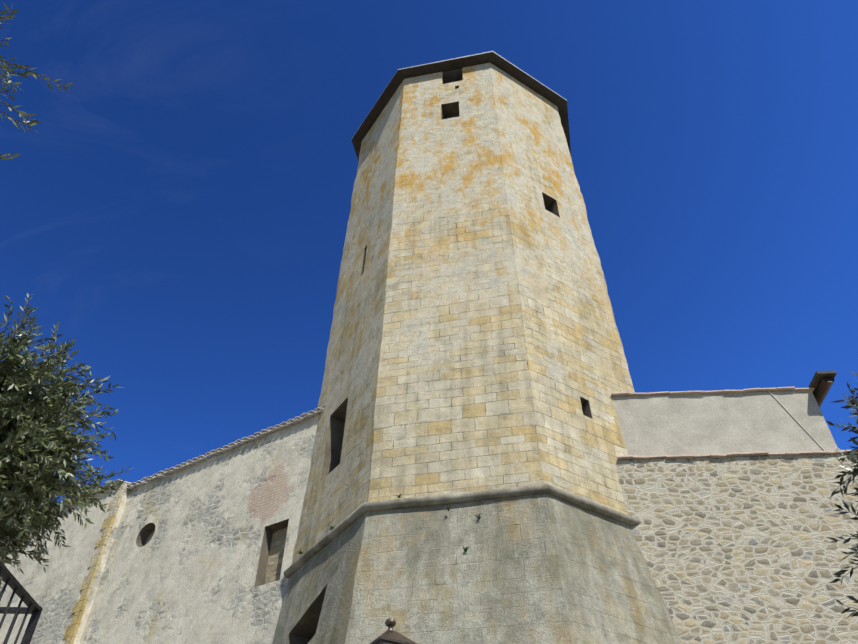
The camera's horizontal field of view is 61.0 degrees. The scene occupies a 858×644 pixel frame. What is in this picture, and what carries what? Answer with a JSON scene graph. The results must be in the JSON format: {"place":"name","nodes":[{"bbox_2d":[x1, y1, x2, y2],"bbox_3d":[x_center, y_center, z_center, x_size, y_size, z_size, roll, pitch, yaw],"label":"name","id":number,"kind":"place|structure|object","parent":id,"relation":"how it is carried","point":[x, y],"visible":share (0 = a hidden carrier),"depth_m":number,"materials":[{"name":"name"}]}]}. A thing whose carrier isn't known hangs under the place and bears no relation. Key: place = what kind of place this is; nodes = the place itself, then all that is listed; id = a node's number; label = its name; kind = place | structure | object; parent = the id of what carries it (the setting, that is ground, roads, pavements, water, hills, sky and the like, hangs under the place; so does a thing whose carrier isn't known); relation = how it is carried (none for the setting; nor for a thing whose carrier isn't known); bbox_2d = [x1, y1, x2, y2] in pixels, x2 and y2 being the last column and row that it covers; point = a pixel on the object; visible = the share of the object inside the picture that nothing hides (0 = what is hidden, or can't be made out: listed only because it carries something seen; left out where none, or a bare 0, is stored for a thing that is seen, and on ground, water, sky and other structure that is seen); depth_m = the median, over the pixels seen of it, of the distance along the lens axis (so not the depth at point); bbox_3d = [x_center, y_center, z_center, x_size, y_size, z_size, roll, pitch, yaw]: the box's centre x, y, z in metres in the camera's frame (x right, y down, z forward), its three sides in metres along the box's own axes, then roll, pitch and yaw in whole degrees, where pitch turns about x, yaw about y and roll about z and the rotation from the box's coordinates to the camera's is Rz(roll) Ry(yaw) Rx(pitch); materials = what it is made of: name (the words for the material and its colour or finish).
{"place":"outdoors","nodes":[
{"label":"outdoors","id":0,"kind":"place"},
{"bbox_2d":[0,561,42,643],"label":"iron railing","id":1,"kind":"object","parent":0,"point":[34,608],"visible":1,"depth_m":4.13,"materials":[{"name":"black metal"}]},
{"bbox_2d":[0,2,73,159],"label":"foliage","id":2,"kind":"object","parent":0,"point":[22,113],"visible":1,"depth_m":5.57,"materials":[{"name":"green plant"}]},
{"bbox_2d":[0,293,133,593],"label":"foliage","id":3,"kind":"object","parent":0,"point":[39,449],"visible":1,"depth_m":6.71,"materials":[{"name":"green plant"}]},
{"bbox_2d":[0,0,857,501],"label":"sky","id":4,"kind":"structure","parent":0,"point":[181,211],"materials":[{"name":"blue"}]},
{"bbox_2d":[808,370,836,394],"bbox_3d":[8.452,2.639,16.901,0.400,0.070,4.600,-2,-44,3],"label":"roof eave","id":5,"kind":"object","parent":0,"point":[819,376],"visible":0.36,"depth_m":15.32,"materials":[{"name":"brown wood"}]},
{"label":"ground","id":6,"kind":"structure","parent":0,"visible":0},
{"bbox_2d":[0,484,130,643],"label":"wall","id":7,"kind":"structure","parent":6,"relation":"on","point":[54,592],"depth_m":19.34,"materials":[{"name":"paint"}]},
{"bbox_2d":[51,479,130,511],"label":"roof tiles","id":8,"kind":"object","parent":7,"relation":"on","point":[118,480],"depth_m":20.52,"materials":[{"name":"grey tile"}]},
{"bbox_2d":[63,483,125,643],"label":"stone quoins","id":9,"kind":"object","parent":7,"relation":"attached to","point":[86,587],"depth_m":18.61,"materials":[{"name":"stone"}]},
{"bbox_2d":[79,415,318,643],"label":"wall","id":10,"kind":"structure","parent":6,"relation":"on","point":[201,552],"depth_m":17.11,"materials":[{"name":"paint"}]},
{"bbox_2d":[127,405,325,489],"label":"roof tiles","id":11,"kind":"object","parent":10,"relation":"on","point":[249,439],"visible":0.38,"depth_m":18.83,"materials":[{"name":"grey tile"}]},
{"bbox_2d":[272,63,681,643],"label":"tower","id":12,"kind":"structure","parent":6,"relation":"on","point":[475,343],"depth_m":14.98,"materials":[{"name":"stone"}]},
{"bbox_2d":[298,493,480,554],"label":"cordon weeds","id":13,"kind":"object","parent":12,"relation":"on","point":[448,509],"visible":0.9,"depth_m":12.67,"materials":[{"name":"green plant"}]},
{"bbox_2d":[352,51,570,161],"bbox_3d":[1.316,-6.402,27.353,8.299,0.970,8.299,1,-44,-1],"label":"roof eave","id":14,"kind":"object","parent":12,"relation":"on","point":[450,70],"visible":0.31,"depth_m":24.73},
{"bbox_2d":[283,484,640,577],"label":"stone molding","id":15,"kind":"structure","parent":12,"relation":"attached to","point":[412,502],"depth_m":12.94,"materials":[{"name":"grey stone"}]},
{"bbox_2d":[615,454,857,643],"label":"rubble wall","id":16,"kind":"structure","parent":6,"relation":"on","point":[738,550],"depth_m":13.03,"materials":[{"name":"beige stone"}]},
{"bbox_2d":[612,390,838,455],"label":"render wall","id":17,"kind":"structure","parent":16,"relation":"on","point":[695,424],"depth_m":15.13,"materials":[{"name":"grey paint"}]},
{"bbox_2d":[611,386,814,396],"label":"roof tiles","id":18,"kind":"object","parent":17,"relation":"on","point":[616,394],"visible":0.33,"depth_m":15.65,"materials":[{"name":"ceramic"}]},
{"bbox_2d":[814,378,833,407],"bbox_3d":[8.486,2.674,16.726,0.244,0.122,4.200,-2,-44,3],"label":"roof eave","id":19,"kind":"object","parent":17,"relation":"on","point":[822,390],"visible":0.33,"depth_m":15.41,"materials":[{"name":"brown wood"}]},
{"bbox_2d":[626,450,841,456],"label":"roof tiles","id":20,"kind":"object","parent":16,"relation":"on","point":[744,452],"visible":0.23,"depth_m":14.28,"materials":[{"name":"ceramic"}]},
{"bbox_2d":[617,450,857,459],"bbox_3d":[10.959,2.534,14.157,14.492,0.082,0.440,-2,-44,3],"label":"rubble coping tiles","id":21,"kind":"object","parent":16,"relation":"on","point":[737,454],"visible":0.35,"depth_m":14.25,"materials":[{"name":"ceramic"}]},
{"bbox_2d":[768,391,853,468],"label":"cable","id":22,"kind":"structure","parent":16,"relation":"attached to","point":[806,431],"depth_m":14.87,"materials":[{"name":"grey"}]},
{"label":"paved lane","id":23,"kind":"structure","parent":0,"visible":0},
{"bbox_2d":[370,618,416,643],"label":"street lantern","id":24,"kind":"object","parent":23,"relation":"on","point":[389,636],"visible":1,"depth_m":6.07,"materials":[{"name":"metal"}]},
{"bbox_2d":[825,368,857,622],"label":"tree","id":25,"kind":"object","parent":23,"relation":"on","point":[854,471],"visible":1,"depth_m":5.11,"materials":[{"name":"green plant"}]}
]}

